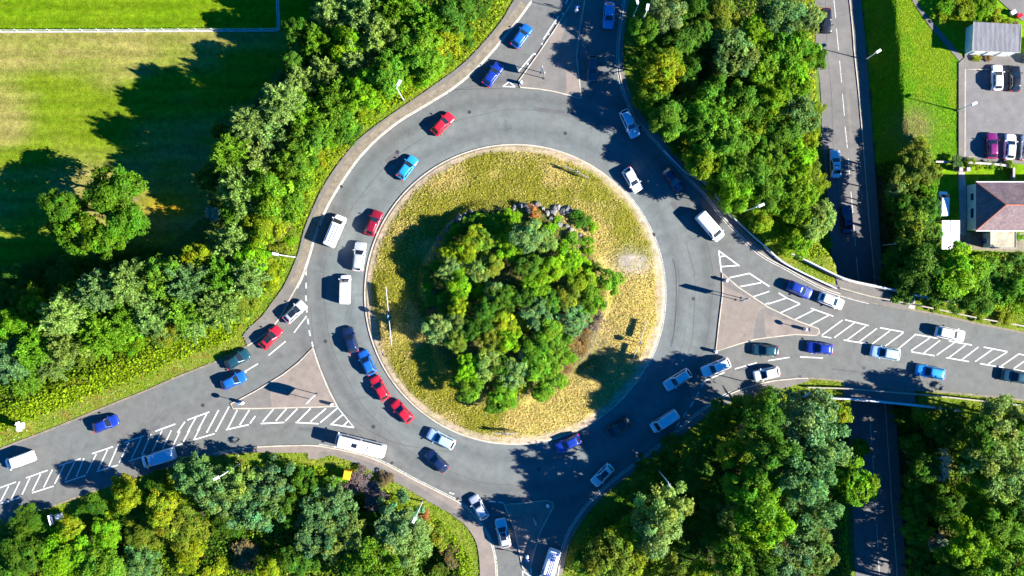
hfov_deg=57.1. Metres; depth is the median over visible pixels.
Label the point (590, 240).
shrub
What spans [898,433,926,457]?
broadleaf tree
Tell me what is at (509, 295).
broadleaf tree
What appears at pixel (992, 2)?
shrub
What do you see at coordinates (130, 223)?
broadleaf tree
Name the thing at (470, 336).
broadleaf tree
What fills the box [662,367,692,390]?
car
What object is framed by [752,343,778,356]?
car
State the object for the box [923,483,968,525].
broadleaf tree
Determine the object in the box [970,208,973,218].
window
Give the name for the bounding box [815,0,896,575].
road
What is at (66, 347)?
feathery tree
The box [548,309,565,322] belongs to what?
shrub
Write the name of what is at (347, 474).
grit bin
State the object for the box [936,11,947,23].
shrub
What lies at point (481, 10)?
shrub
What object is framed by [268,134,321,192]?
broadleaf tree
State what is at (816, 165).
broadleaf tree
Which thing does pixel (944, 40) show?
footpath
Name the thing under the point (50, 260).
shrub
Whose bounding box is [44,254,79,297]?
broadleaf tree
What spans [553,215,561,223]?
shrub
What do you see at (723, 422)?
broadleaf tree
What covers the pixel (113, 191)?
broadleaf tree
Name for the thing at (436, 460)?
car
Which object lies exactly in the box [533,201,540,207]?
boulder
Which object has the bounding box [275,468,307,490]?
shrub
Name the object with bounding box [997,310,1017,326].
shrub
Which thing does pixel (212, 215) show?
shrub
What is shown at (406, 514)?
tufted tree
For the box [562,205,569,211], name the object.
boulder
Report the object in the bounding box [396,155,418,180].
car
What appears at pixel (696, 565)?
broadleaf tree
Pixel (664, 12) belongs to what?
broadleaf tree
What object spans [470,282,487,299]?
shrub
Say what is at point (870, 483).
broadleaf tree
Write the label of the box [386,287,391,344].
chevron board
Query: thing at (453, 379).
shrub
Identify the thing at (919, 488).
broadleaf tree
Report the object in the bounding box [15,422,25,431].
road sign
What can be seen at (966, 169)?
gate pillar
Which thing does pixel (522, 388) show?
shrub
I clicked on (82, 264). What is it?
shrub
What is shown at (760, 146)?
broadleaf tree
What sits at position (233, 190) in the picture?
feathery tree
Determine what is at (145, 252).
shrub
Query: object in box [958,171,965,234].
path
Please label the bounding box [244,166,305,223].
broadleaf tree
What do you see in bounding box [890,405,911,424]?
broadleaf tree
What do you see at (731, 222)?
pavement
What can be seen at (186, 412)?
road
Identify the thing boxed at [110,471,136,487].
broadleaf tree
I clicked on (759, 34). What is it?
broadleaf tree
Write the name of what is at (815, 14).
broadleaf tree
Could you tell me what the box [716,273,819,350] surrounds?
traffic island
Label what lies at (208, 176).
broadleaf tree
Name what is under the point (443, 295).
shrub
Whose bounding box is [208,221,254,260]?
feathery tree
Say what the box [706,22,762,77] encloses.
broadleaf tree
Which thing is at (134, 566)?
tufted tree
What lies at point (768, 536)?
broadleaf tree
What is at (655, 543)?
broadleaf tree
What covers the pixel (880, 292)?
road bridge
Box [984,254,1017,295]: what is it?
broadleaf tree
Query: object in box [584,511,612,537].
shrub
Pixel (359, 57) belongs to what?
feathery tree
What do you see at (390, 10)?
feathery tree
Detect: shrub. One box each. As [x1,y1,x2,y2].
[0,516,21,543]
[36,517,60,538]
[41,249,64,272]
[65,252,94,275]
[72,492,108,527]
[73,344,98,374]
[94,249,119,272]
[112,249,138,262]
[113,504,146,527]
[134,244,161,263]
[142,469,168,499]
[170,536,207,574]
[194,556,229,575]
[203,205,224,222]
[204,323,223,330]
[211,514,243,537]
[230,539,259,573]
[257,235,289,263]
[271,222,290,242]
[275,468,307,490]
[281,212,297,239]
[282,233,298,245]
[315,146,326,169]
[317,466,348,492]
[325,137,339,147]
[340,122,362,145]
[341,464,372,495]
[356,104,373,120]
[362,480,389,511]
[376,469,393,487]
[417,298,430,316]
[417,508,429,520]
[420,288,436,307]
[421,282,431,291]
[425,273,440,288]
[425,306,441,318]
[425,316,438,331]
[425,514,450,550]
[429,259,443,271]
[429,260,445,276]
[430,554,453,575]
[435,50,455,71]
[436,291,451,306]
[436,298,446,312]
[439,543,460,569]
[441,305,451,318]
[442,231,456,246]
[449,358,460,373]
[450,222,460,236]
[450,375,464,387]
[456,221,467,234]
[462,0,493,20]
[462,216,476,230]
[463,292,478,304]
[468,213,485,223]
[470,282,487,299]
[475,213,501,227]
[484,214,503,228]
[487,220,501,233]
[488,219,514,236]
[497,208,512,223]
[502,220,514,230]
[510,210,521,224]
[514,337,531,354]
[514,379,530,394]
[515,311,528,333]
[527,203,540,218]
[529,218,542,230]
[543,222,558,234]
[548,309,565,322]
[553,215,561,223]
[556,239,570,252]
[559,363,572,374]
[564,352,577,365]
[565,230,581,245]
[566,338,588,355]
[570,209,591,228]
[570,548,602,575]
[576,329,589,340]
[580,236,594,246]
[580,259,593,272]
[583,245,594,254]
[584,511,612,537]
[588,221,598,233]
[589,312,605,331]
[592,262,602,271]
[606,495,636,523]
[628,49,648,70]
[633,450,668,473]
[656,466,681,490]
[659,432,682,467]
[668,135,684,154]
[701,172,719,199]
[709,61,717,72]
[758,385,784,408]
[760,215,797,248]
[781,242,793,257]
[814,101,827,113]
[814,172,830,190]
[819,232,832,249]
[824,404,853,423]
[833,457,851,470]
[914,135,930,152]
[920,176,939,197]
[926,448,952,481]
[927,532,946,552]
[931,301,946,313]
[935,0,955,14]
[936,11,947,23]
[936,472,951,490]
[948,12,965,24]
[949,154,963,171]
[952,0,976,23]
[960,404,979,419]
[963,157,975,167]
[968,9,983,23]
[972,0,994,16]
[972,55,981,61]
[974,307,987,322]
[975,160,981,170]
[984,55,992,61]
[986,0,997,8]
[986,160,996,169]
[990,7,1004,22]
[997,160,1006,169]
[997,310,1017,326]
[1000,17,1011,23]
[1005,160,1013,168]
[1016,232,1023,240]
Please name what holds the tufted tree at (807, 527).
on the ground at (148, 106)
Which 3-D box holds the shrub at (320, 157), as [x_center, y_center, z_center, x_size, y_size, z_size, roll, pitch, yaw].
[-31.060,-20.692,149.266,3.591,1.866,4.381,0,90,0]
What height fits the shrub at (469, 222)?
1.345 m
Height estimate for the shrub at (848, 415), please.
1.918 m
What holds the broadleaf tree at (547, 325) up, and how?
on the roundabout island at (633, 261)
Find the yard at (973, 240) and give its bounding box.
[960,233,1023,251]
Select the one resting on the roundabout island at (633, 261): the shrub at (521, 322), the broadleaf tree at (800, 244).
the shrub at (521, 322)
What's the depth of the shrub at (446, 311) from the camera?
147.21 m
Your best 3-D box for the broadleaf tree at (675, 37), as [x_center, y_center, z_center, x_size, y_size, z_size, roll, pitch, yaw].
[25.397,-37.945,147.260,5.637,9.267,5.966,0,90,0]
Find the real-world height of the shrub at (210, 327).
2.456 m
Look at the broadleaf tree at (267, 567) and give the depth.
147.77 m
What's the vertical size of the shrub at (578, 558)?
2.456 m
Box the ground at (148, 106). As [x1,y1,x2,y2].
[0,0,1023,575]
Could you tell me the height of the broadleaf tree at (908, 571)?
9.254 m
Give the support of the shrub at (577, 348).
on the roundabout island at (633, 261)
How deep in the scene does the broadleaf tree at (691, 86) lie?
146.82 m
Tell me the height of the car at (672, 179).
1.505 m
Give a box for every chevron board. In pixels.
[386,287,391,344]
[494,431,519,434]
[564,166,589,178]
[631,322,646,363]
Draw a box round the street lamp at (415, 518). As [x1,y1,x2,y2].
[411,500,423,523]
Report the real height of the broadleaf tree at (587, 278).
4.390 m
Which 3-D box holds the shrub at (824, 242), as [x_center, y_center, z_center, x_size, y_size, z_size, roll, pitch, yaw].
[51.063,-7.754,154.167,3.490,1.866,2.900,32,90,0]
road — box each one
[0,0,1023,575]
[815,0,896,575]
[999,0,1023,20]
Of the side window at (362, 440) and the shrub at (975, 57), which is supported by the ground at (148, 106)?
the shrub at (975, 57)
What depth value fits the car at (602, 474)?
148.91 m
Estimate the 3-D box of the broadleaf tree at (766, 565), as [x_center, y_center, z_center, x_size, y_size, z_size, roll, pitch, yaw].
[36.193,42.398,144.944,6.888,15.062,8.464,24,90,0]
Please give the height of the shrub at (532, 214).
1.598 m
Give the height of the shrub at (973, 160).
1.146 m
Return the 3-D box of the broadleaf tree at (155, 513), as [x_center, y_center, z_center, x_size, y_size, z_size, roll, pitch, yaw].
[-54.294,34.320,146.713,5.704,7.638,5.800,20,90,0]
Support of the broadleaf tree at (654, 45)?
on the ground at (148, 106)
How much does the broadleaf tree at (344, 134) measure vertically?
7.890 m
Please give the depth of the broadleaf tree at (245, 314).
145.90 m
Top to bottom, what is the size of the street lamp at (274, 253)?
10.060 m
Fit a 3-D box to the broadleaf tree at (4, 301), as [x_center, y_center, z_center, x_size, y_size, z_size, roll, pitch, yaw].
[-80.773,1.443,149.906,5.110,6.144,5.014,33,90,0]
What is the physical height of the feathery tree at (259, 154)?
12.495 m
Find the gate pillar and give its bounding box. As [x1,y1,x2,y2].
[963,167,970,171]
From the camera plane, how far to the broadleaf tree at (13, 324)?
144.87 m
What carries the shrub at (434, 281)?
on the roundabout island at (633, 261)
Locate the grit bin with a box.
[342,468,352,480]
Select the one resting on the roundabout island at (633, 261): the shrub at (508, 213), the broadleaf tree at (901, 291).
the shrub at (508, 213)
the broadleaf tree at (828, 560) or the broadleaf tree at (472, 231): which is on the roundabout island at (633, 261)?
the broadleaf tree at (472, 231)
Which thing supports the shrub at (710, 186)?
on the ground at (148, 106)
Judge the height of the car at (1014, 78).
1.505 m
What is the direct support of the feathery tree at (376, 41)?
on the ground at (148, 106)
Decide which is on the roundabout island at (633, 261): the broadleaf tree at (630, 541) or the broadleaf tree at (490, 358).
the broadleaf tree at (490, 358)
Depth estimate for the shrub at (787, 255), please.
148.82 m
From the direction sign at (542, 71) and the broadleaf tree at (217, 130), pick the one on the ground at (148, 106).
the broadleaf tree at (217, 130)
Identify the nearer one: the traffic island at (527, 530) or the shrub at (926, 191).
the traffic island at (527, 530)
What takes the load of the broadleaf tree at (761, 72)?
on the ground at (148, 106)
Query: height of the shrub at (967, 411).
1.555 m
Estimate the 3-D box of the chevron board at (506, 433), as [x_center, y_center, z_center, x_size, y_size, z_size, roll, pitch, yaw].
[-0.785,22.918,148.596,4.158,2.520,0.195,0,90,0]
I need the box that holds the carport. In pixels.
[936,220,959,248]
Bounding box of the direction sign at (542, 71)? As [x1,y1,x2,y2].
[540,66,544,79]
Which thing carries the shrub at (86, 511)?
on the ground at (148, 106)
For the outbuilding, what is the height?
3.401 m
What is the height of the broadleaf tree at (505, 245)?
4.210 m
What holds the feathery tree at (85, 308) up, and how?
on the ground at (148, 106)
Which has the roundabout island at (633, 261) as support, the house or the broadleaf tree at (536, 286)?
the broadleaf tree at (536, 286)
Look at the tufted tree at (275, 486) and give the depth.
144.25 m
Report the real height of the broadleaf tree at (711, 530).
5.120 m
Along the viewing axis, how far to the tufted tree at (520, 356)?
146.06 m
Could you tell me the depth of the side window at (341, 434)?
148.08 m
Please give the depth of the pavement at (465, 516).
149.90 m
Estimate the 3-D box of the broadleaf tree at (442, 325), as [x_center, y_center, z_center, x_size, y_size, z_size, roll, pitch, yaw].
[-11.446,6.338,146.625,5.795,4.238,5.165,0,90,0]
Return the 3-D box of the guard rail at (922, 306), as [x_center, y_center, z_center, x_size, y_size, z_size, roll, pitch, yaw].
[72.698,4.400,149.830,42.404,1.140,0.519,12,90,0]
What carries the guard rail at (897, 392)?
on the ground at (148, 106)
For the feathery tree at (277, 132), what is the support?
on the ground at (148, 106)
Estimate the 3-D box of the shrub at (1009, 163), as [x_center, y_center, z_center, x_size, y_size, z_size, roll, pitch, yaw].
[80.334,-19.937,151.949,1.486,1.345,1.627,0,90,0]
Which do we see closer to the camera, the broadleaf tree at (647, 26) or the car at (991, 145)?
the broadleaf tree at (647, 26)
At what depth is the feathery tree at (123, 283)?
141.20 m
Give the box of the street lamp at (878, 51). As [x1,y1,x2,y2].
[864,49,881,60]
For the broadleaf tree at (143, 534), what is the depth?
147.81 m
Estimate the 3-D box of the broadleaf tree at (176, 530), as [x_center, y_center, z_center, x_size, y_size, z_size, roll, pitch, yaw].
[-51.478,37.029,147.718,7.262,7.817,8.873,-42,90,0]
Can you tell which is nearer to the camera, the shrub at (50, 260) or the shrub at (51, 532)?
the shrub at (51, 532)
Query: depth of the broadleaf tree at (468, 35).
146.54 m
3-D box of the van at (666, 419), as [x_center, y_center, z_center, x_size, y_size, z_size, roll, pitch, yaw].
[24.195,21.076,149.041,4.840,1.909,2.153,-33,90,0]
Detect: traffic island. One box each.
[230,348,336,408]
[504,500,553,570]
[518,0,584,98]
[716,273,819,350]
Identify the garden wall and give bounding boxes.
[968,161,1011,167]
[1009,168,1014,179]
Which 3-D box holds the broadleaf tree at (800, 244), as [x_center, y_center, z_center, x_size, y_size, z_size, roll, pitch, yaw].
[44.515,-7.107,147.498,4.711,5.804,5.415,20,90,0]
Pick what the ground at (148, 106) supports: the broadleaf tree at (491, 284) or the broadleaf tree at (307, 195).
the broadleaf tree at (307, 195)
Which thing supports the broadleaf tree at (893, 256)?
on the ground at (148, 106)
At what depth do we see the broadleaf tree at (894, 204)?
149.00 m
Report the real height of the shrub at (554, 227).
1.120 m
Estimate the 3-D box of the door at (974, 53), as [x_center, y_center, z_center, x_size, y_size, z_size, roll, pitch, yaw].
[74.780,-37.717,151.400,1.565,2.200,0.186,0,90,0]
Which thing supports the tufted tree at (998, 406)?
on the ground at (148, 106)
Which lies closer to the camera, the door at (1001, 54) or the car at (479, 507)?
the car at (479, 507)
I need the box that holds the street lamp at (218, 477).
[213,463,239,480]
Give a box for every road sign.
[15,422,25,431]
[47,513,62,525]
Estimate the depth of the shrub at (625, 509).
148.43 m
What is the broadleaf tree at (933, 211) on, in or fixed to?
on the ground at (148, 106)
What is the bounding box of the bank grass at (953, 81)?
[863,0,959,171]
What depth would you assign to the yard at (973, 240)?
152.48 m
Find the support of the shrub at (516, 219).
on the roundabout island at (633, 261)
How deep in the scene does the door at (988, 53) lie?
151.04 m
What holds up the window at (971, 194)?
in the house
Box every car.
[91,414,119,432]
[219,371,246,390]
[223,348,250,369]
[258,325,282,350]
[282,300,306,324]
[342,326,358,353]
[352,241,366,271]
[358,349,376,375]
[364,209,382,236]
[370,375,389,401]
[390,399,414,424]
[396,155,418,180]
[425,449,449,472]
[426,428,456,449]
[431,112,454,136]
[469,494,489,520]
[481,62,503,87]
[495,517,510,548]
[510,23,532,49]
[555,434,581,452]
[586,55,598,81]
[590,462,614,486]
[602,2,615,28]
[606,416,631,437]
[619,108,639,138]
[622,166,642,192]
[661,166,683,191]
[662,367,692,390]
[700,357,731,376]
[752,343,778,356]
[752,366,780,381]
[785,280,812,298]
[806,341,833,354]
[817,292,843,309]
[820,8,833,33]
[828,150,842,178]
[839,205,853,233]
[869,345,900,360]
[914,364,945,379]
[934,326,964,341]
[984,133,999,158]
[989,65,1004,90]
[1000,369,1023,383]
[1002,134,1017,159]
[1007,66,1022,91]
[1018,135,1023,160]
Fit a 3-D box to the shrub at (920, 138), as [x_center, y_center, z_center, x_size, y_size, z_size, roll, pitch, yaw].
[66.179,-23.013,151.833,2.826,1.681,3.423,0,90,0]
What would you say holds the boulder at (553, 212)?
on the roundabout island at (633, 261)
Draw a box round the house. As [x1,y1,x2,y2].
[967,181,1023,230]
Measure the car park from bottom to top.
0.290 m
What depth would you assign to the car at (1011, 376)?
148.97 m
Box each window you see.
[341,434,360,440]
[362,440,381,445]
[970,192,973,200]
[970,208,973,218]
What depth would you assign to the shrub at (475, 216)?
147.53 m
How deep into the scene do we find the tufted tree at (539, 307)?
144.07 m
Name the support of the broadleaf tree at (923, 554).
on the ground at (148, 106)
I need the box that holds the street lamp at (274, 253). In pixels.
[271,252,295,257]
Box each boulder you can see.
[456,213,462,220]
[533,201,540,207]
[544,210,549,216]
[550,204,557,211]
[550,209,556,214]
[559,208,566,215]
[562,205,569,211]
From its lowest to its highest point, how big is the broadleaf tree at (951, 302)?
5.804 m
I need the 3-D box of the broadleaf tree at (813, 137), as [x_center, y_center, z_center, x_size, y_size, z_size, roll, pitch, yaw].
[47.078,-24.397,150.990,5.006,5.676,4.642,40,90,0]
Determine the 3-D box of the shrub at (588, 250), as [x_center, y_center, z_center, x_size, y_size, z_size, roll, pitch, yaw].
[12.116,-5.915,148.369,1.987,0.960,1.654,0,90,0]
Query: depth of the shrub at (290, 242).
148.79 m
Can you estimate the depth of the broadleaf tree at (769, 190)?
142.95 m
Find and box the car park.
[964,65,1023,158]
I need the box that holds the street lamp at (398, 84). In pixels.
[396,79,404,101]
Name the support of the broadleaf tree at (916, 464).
on the ground at (148, 106)
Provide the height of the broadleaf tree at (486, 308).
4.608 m
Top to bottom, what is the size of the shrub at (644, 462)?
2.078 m
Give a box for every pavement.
[213,445,496,575]
[243,0,531,345]
[557,378,808,575]
[618,0,839,293]
[849,0,905,575]
[958,53,1023,163]
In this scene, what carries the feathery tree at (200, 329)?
on the ground at (148, 106)
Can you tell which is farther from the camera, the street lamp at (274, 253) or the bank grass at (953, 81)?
the bank grass at (953, 81)
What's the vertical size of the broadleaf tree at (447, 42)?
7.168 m
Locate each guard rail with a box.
[663,150,836,288]
[806,387,1020,405]
[839,287,1023,326]
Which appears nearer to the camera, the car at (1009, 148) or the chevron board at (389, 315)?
the chevron board at (389, 315)
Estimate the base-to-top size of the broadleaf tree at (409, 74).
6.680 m
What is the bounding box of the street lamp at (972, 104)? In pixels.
[956,101,977,111]
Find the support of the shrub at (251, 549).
on the ground at (148, 106)
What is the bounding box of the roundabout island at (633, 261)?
[364,144,664,444]
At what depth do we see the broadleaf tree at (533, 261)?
143.92 m
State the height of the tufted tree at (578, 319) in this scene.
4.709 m
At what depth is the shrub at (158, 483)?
148.84 m
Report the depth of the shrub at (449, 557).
149.65 m
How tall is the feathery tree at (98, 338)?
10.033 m
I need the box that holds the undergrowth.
[0,0,1023,575]
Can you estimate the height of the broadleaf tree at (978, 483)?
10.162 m
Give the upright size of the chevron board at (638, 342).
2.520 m
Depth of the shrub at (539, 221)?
147.45 m
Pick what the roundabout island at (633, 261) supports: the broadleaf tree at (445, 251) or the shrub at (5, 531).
the broadleaf tree at (445, 251)
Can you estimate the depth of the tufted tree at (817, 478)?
136.74 m
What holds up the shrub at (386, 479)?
on the ground at (148, 106)
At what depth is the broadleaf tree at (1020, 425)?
141.52 m
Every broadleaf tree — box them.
[0,261,38,289]
[0,281,10,310]
[0,307,28,345]
[0,530,43,574]
[0,553,26,575]
[5,284,29,310]
[10,502,49,545]
[14,286,51,323]
[36,187,88,222]
[36,524,97,575]
[44,198,102,258]
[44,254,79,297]
[55,514,85,543]
[78,547,126,575]
[81,224,127,262]
[82,164,149,219]
[90,516,121,550]
[103,203,150,242]
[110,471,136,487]
[110,480,143,515]
[115,328,148,356]
[124,513,164,551]
[135,253,179,306]
[145,322,178,349]
[145,488,177,528]
[151,498,210,552]
[179,242,214,269]
[193,162,223,191]
[210,122,234,142]
[228,239,270,273]
[230,291,260,323]
[242,210,286,245]
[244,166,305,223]
[253,554,280,575]
[261,255,283,291]
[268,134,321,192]
[277,538,321,575]
[279,50,303,73]
[279,117,335,158]
[280,16,312,47]
[288,179,314,205]
[324,108,358,144]
[327,23,366,77]
[344,68,385,113]
[364,47,409,101]
[391,25,446,78]
[398,55,413,78]
[403,55,443,89]
[420,313,451,345]
[428,17,464,57]
[434,254,465,281]
[435,241,459,266]
[438,0,476,34]
[443,329,466,353]
[444,267,471,300]
[445,327,459,349]
[446,311,468,329]
[447,294,472,317]
[449,235,479,264]
[452,20,476,49]
[455,353,485,382]
[457,377,485,403]
[459,325,479,341]
[464,312,495,335]
[466,224,483,239]
[466,255,490,283]
[467,227,499,257]
[473,296,497,321]
[475,328,504,355]
[475,346,502,380]
[483,281,504,301]
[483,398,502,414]
[484,252,504,277]
[485,284,521,313]
[487,382,517,410]
[490,355,515,382]
[492,310,517,332]
[495,227,521,262]
[496,327,522,354]
[507,218,543,253]
[513,288,537,307]
[514,253,543,277]
[520,331,549,366]
[521,270,552,299]
[526,357,551,382]
[530,378,556,402]
[534,313,562,345]
[536,227,558,252]
[537,329,573,366]
[539,254,571,280]
[540,363,567,389]
[541,285,561,313]
[556,283,581,310]
[558,246,586,276]
[566,265,599,297]
[578,284,606,314]
[580,528,641,575]
[597,268,624,295]
[601,515,662,575]
[627,475,657,507]
[628,10,658,45]
[630,505,682,559]
[631,83,658,110]
[638,46,685,94]
[642,38,664,57]
[647,0,686,35]
[647,100,690,142]
[652,87,671,108]
[659,26,694,57]
[659,554,691,575]
[669,524,709,564]
[670,93,692,122]
[671,450,714,494]
[672,51,704,86]
[675,77,698,106]
[677,0,710,25]
[680,18,712,54]
[680,146,721,182]
[682,83,736,150]
[682,126,709,149]
[683,432,721,465]
[685,553,715,575]
[687,511,729,548]
[695,474,733,513]
[699,74,726,99]
[699,109,759,162]
[700,0,743,34]
[703,397,733,433]
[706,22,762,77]
[710,534,758,575]
[712,156,748,186]
[715,175,758,213]
[715,437,744,470]
[718,461,784,525]
[720,152,772,197]
[722,78,768,127]
[723,394,755,424]
[732,502,797,551]
[732,548,782,575]
[735,70,760,86]
[736,415,766,450]
[740,125,763,145]
[741,390,785,437]
[742,14,777,47]
[744,41,797,91]
[744,425,803,474]
[745,203,773,232]
[749,133,771,156]
[749,175,787,211]
[752,133,795,186]
[756,82,791,120]
[759,22,810,66]
[764,113,804,152]
[771,170,823,227]
[777,58,814,99]
[781,226,813,260]
[783,138,817,176]
[790,39,828,71]
[795,1,826,34]
[796,155,821,183]
[796,198,836,244]
[797,118,821,147]
[798,529,839,573]
[827,455,881,507]
[850,438,870,457]
[880,241,928,275]
[883,193,917,222]
[884,180,906,198]
[885,257,915,304]
[889,139,943,191]
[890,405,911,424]
[892,207,934,248]
[896,491,930,525]
[897,242,946,295]
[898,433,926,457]
[898,513,935,547]
[899,468,929,498]
[901,564,925,575]
[904,452,940,489]
[904,542,937,567]
[907,217,943,253]
[909,552,937,575]
[911,192,941,223]
[923,402,969,447]
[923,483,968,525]
[926,277,965,314]
[929,546,973,575]
[932,240,991,299]
[933,514,1003,575]
[941,479,990,534]
[953,445,977,476]
[959,274,1006,315]
[961,564,993,575]
[965,461,1002,498]
[978,502,1023,551]
[980,447,1023,506]
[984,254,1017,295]
[995,496,1023,528]
[996,274,1023,311]
[998,250,1023,280]
[1004,414,1023,436]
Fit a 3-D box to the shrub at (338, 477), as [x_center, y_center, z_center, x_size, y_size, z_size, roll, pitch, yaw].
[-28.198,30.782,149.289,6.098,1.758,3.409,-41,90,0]
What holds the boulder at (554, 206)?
on the roundabout island at (633, 261)
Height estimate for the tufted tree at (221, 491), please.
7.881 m
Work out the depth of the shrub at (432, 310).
147.79 m
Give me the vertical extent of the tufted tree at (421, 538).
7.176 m
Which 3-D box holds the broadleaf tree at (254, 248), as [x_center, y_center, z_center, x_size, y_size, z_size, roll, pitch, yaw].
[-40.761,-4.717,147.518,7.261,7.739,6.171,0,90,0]
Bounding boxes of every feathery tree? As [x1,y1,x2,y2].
[0,337,30,386]
[3,366,44,399]
[12,323,53,371]
[34,354,76,381]
[35,287,89,336]
[42,328,90,366]
[71,267,115,313]
[72,301,106,336]
[76,310,128,359]
[99,300,139,335]
[106,256,154,310]
[128,283,173,344]
[161,262,209,307]
[163,282,204,337]
[178,316,207,344]
[194,253,234,295]
[194,287,244,333]
[208,132,250,176]
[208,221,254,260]
[213,159,263,221]
[219,202,249,224]
[227,104,267,143]
[228,249,271,299]
[239,137,281,177]
[253,117,290,150]
[258,80,306,128]
[281,62,317,93]
[285,88,329,144]
[298,22,335,63]
[307,74,363,126]
[309,0,345,36]
[309,56,346,90]
[336,0,386,41]
[340,39,374,82]
[358,12,409,62]
[372,0,425,34]
[401,1,451,47]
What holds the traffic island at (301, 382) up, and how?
on the road at (186, 412)
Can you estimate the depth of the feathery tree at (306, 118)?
142.32 m
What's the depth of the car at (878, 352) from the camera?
148.82 m
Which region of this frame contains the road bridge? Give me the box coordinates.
[788,252,960,411]
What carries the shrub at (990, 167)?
on the ground at (148, 106)
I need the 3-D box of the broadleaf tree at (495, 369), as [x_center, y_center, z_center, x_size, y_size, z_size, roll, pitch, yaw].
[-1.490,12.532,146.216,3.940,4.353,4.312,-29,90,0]
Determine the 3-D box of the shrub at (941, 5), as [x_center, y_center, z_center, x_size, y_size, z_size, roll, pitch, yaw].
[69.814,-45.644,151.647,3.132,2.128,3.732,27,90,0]
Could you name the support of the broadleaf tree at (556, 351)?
on the roundabout island at (633, 261)
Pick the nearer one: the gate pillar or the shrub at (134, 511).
the shrub at (134, 511)
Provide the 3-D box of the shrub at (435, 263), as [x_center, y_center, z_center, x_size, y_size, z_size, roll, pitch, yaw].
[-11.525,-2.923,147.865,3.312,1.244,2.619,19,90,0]
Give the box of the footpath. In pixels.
[912,0,962,60]
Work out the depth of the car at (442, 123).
148.92 m
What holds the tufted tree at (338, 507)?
on the ground at (148, 106)
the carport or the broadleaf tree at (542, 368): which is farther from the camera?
the carport
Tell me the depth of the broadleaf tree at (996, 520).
143.75 m
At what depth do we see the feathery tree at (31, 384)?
147.24 m
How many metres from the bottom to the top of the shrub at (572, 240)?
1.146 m
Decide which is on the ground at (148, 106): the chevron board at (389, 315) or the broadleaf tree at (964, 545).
the broadleaf tree at (964, 545)
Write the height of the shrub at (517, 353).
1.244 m
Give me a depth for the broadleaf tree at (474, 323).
144.29 m
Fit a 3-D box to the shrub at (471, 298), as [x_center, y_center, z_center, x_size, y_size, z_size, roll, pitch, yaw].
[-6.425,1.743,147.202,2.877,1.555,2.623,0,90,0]
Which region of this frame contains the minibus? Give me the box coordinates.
[335,432,386,457]
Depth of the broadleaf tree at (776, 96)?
144.09 m
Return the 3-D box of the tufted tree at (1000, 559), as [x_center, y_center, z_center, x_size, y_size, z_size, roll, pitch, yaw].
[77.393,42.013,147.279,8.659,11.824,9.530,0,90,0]
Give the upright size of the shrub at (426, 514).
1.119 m
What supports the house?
on the ground at (148, 106)
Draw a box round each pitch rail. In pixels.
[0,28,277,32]
[276,0,279,30]
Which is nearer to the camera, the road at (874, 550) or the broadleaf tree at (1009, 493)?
the broadleaf tree at (1009, 493)
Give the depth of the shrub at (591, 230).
148.84 m
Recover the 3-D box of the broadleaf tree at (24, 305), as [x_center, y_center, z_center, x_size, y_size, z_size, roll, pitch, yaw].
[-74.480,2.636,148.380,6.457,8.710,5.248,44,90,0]
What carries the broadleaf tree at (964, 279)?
on the ground at (148, 106)
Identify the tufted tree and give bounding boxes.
[119,543,162,575]
[170,451,213,496]
[189,463,246,513]
[215,499,251,528]
[218,463,263,504]
[231,473,290,532]
[247,453,294,501]
[261,475,297,518]
[272,490,306,532]
[291,464,323,497]
[293,509,340,559]
[298,475,359,536]
[314,511,366,565]
[323,537,373,575]
[341,536,408,575]
[355,511,378,538]
[371,517,433,574]
[373,488,425,550]
[497,357,528,389]
[518,294,553,331]
[518,348,525,360]
[555,304,592,337]
[631,480,695,537]
[716,501,746,535]
[752,531,817,575]
[754,0,807,44]
[768,387,842,456]
[769,441,837,505]
[777,480,844,541]
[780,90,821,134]
[785,419,852,475]
[951,404,1011,458]
[958,414,1023,494]
[978,393,1023,440]
[991,530,1023,575]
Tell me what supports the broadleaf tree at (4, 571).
on the ground at (148, 106)
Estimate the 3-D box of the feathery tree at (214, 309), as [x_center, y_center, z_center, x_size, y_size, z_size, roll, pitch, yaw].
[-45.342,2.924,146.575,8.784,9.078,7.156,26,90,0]
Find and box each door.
[969,52,983,54]
[982,52,997,55]
[996,53,1010,55]
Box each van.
[5,450,36,470]
[141,447,177,468]
[323,214,346,247]
[338,275,351,303]
[539,547,560,575]
[649,409,679,432]
[695,210,723,241]
[937,191,949,216]
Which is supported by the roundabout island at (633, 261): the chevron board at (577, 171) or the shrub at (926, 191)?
the chevron board at (577, 171)
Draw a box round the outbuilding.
[965,22,1021,55]
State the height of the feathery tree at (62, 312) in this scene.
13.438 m
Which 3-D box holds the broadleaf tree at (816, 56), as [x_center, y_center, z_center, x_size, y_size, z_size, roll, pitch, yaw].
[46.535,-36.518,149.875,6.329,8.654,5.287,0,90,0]
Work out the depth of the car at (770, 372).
148.91 m
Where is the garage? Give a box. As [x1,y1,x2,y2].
[983,231,1015,247]
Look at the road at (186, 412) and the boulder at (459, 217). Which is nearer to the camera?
the boulder at (459, 217)
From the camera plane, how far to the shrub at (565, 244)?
147.54 m
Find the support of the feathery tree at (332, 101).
on the ground at (148, 106)
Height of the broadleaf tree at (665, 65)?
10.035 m
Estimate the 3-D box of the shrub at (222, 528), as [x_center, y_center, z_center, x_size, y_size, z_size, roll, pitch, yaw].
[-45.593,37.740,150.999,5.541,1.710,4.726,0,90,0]
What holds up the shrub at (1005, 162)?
on the ground at (148, 106)
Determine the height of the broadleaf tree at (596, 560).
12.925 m
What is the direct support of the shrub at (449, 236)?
on the roundabout island at (633, 261)

